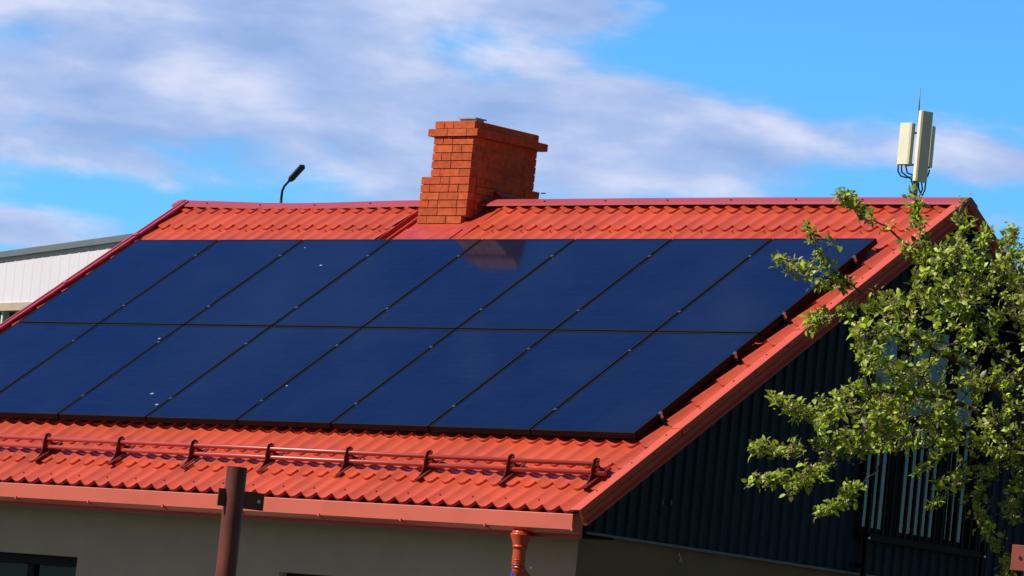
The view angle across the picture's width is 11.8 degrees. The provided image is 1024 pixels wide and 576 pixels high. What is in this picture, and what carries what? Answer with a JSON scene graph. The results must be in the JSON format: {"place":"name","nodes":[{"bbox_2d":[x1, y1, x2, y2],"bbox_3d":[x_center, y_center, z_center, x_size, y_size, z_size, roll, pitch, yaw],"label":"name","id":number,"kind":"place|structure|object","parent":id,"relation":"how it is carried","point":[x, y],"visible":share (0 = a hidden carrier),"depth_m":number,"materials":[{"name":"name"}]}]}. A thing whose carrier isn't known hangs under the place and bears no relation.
{"place":"outdoors","nodes":[
{"label":"outdoors","id":0,"kind":"place"},
{"bbox_2d":[0,233,133,323],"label":"industrial building","id":1,"kind":"structure","parent":0,"point":[28,276],"depth_m":68.99,"materials":[{"name":"white metal"}]},
{"bbox_2d":[0,311,8,323],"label":"window","id":2,"kind":"structure","parent":1,"relation":"in","point":[4,315],"depth_m":69.74,"materials":[{"name":"white glass"}]},
{"bbox_2d":[0,0,1023,271],"label":"sky","id":3,"kind":"structure","parent":0,"point":[114,114],"materials":[{"name":"blue"}]},
{"label":"lawn","id":4,"kind":"structure","parent":0,"visible":0},
{"bbox_2d":[215,466,264,575],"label":"steel post","id":5,"kind":"object","parent":4,"relation":"on","point":[234,499],"visible":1,"depth_m":23.94,"materials":[{"name":"brown metal"}]},
{"bbox_2d":[279,164,304,202],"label":"street lamp","id":6,"kind":"object","parent":4,"relation":"on","point":[296,173],"visible":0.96,"depth_m":84.43,"materials":[{"name":"black metal"}]},
{"bbox_2d":[897,90,935,195],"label":"antenna mast","id":7,"kind":"object","parent":4,"relation":"on","point":[924,148],"visible":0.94,"depth_m":119.82,"materials":[{"name":"metal"}]},
{"bbox_2d":[1010,544,1023,570],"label":"steel post","id":8,"kind":"object","parent":4,"relation":"on","point":[1017,560],"visible":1,"depth_m":24.02,"materials":[{"name":"red metal"}]},
{"label":"asphalt yard","id":9,"kind":"structure","parent":0,"visible":0},
{"bbox_2d":[0,117,1023,575],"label":"house","id":10,"kind":"structure","parent":9,"relation":"on","point":[674,497],"depth_m":42.61,"materials":[{"name":"red paint"}]},
{"bbox_2d":[0,552,77,575],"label":"window","id":11,"kind":"structure","parent":10,"relation":"in","point":[11,564],"depth_m":44.57,"materials":[{"name":"black glass"}]},
{"bbox_2d":[286,573,323,575],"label":"window","id":12,"kind":"structure","parent":10,"relation":"in","point":[288,574],"depth_m":42.28,"materials":[{"name":"black glass"}]},
{"bbox_2d":[0,433,611,488],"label":"snow guard","id":13,"kind":"object","parent":10,"relation":"attached to","point":[429,464],"visible":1,"depth_m":42.02,"materials":[{"name":"red metal"}]},
{"bbox_2d":[655,413,667,425],"bbox_3d":[-2.168,1.071,43.595,9.332,0.213,0.110,1,-7,42],"label":"mounting rail","id":14,"kind":"object","parent":10,"relation":"attached to","point":[662,420],"visible":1,"depth_m":40.48,"materials":[{"name":"metal"}]},
{"bbox_2d":[0,323,97,391],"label":"solar panel","id":15,"kind":"object","parent":14,"relation":"attached to","point":[26,348],"visible":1,"depth_m":46.83,"materials":[{"name":"blue glass"}]},
{"bbox_2d":[0,324,181,418],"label":"solar panel","id":16,"kind":"object","parent":14,"relation":"attached to","point":[54,386],"visible":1,"depth_m":45.86,"materials":[{"name":"glass"}]},
{"bbox_2d":[58,325,269,421],"bbox_3d":[-3.145,0.764,45.102,1.158,0.063,1.763,0,27,42],"label":"solar panel","id":17,"kind":"object","parent":14,"relation":"attached to","point":[173,364],"visible":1,"depth_m":45.06,"materials":[{"name":"glass"}]},
{"bbox_2d":[146,326,360,424],"bbox_3d":[-2.292,0.770,44.325,1.158,0.063,1.763,0,27,42],"label":"solar panel","id":18,"kind":"object","parent":14,"relation":"attached to","point":[242,381],"visible":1,"depth_m":44.28,"materials":[{"name":"glass"}]},
{"bbox_2d":[237,328,454,427],"bbox_3d":[-1.439,0.775,43.548,1.158,0.063,1.763,0,27,42],"label":"solar panel","id":19,"kind":"object","parent":14,"relation":"attached to","point":[334,384],"visible":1,"depth_m":43.50,"materials":[{"name":"glass"}]},
{"bbox_2d":[331,329,552,431],"bbox_3d":[-0.586,0.781,42.770,1.158,0.064,1.763,0,27,42],"label":"solar panel","id":20,"kind":"object","parent":14,"relation":"attached to","point":[436,382],"visible":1,"depth_m":42.73,"materials":[{"name":"glass"}]},
{"bbox_2d":[429,330,652,434],"bbox_3d":[0.267,0.787,41.993,1.158,0.063,1.762,0,27,42],"label":"solar panel","id":21,"kind":"object","parent":14,"relation":"attached to","point":[525,393],"visible":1,"depth_m":41.95,"materials":[{"name":"glass"}]},
{"bbox_2d":[531,332,759,438],"bbox_3d":[1.119,0.793,41.216,1.158,0.064,1.763,0,27,42],"label":"solar panel","id":22,"kind":"object","parent":14,"relation":"attached to","point":[635,391],"visible":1,"depth_m":41.15,"materials":[{"name":"glass"}]},
{"bbox_2d":[729,353,741,365],"bbox_3d":[-1.531,0.592,44.290,9.332,0.213,0.110,1,-7,42],"label":"mounting rail","id":23,"kind":"object","parent":10,"relation":"attached to","point":[737,361],"visible":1,"depth_m":41.17,"materials":[{"name":"metal"}]},
{"bbox_2d":[778,313,790,325],"bbox_3d":[-1.096,0.265,44.766,9.332,0.213,0.110,1,-7,42],"label":"mounting rail","id":24,"kind":"object","parent":10,"relation":"attached to","point":[786,321],"visible":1,"depth_m":41.65,"materials":[{"name":"metal"}]},
{"bbox_2d":[18,240,217,323],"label":"solar panel","id":25,"kind":"object","parent":24,"relation":"attached to","point":[116,283],"visible":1,"depth_m":47.81,"materials":[{"name":"glass"}]},
{"bbox_2d":[100,239,302,325],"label":"solar panel","id":26,"kind":"object","parent":24,"relation":"attached to","point":[188,291],"visible":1,"depth_m":47.03,"materials":[{"name":"glass"}]},
{"bbox_2d":[185,239,390,326],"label":"solar panel","id":27,"kind":"object","parent":24,"relation":"attached to","point":[283,285],"visible":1,"depth_m":46.26,"materials":[{"name":"glass"}]},
{"bbox_2d":[273,239,480,327],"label":"solar panel","id":28,"kind":"object","parent":24,"relation":"attached to","point":[374,285],"visible":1,"depth_m":45.48,"materials":[{"name":"glass"}]},
{"bbox_2d":[364,239,574,329],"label":"solar panel","id":29,"kind":"object","parent":24,"relation":"attached to","point":[464,287],"visible":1,"depth_m":44.70,"materials":[{"name":"glass"}]},
{"bbox_2d":[458,239,671,330],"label":"solar panel","id":30,"kind":"object","parent":24,"relation":"attached to","point":[562,286],"visible":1,"depth_m":43.92,"materials":[{"name":"glass"}]},
{"bbox_2d":[555,238,771,332],"bbox_3d":[1.339,-0.019,43.164,1.158,0.063,1.763,0,27,42],"label":"solar panel","id":31,"kind":"object","parent":24,"relation":"attached to","point":[662,286],"visible":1,"depth_m":43.14,"materials":[{"name":"glass"}]},
{"bbox_2d":[657,238,877,337],"bbox_3d":[2.192,-0.013,42.386,1.158,0.063,1.763,0,27,42],"label":"solar panel","id":32,"kind":"object","parent":24,"relation":"attached to","point":[754,293],"visible":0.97,"depth_m":42.31,"materials":[{"name":"glass"}]},
{"bbox_2d":[848,256,860,269],"bbox_3d":[-0.459,-0.214,45.461,9.332,0.213,0.110,1,-7,42],"label":"mounting rail","id":33,"kind":"object","parent":10,"relation":"attached to","point":[856,265],"visible":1,"depth_m":42.34,"materials":[{"name":"metal"}]},
{"bbox_2d":[854,308,996,558],"bbox_3d":[3.586,1.264,43.325,0.132,2.042,1.690,1,-7,43],"label":"balcony door","id":34,"kind":"structure","parent":10,"relation":"in","point":[984,360],"depth_m":43.40,"materials":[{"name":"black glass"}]},
{"bbox_2d":[741,184,1023,575],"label":"apple tree","id":35,"kind":"object","parent":9,"relation":"on","point":[883,412],"visible":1,"depth_m":37.98,"materials":[{"name":"green plant"}]}
]}

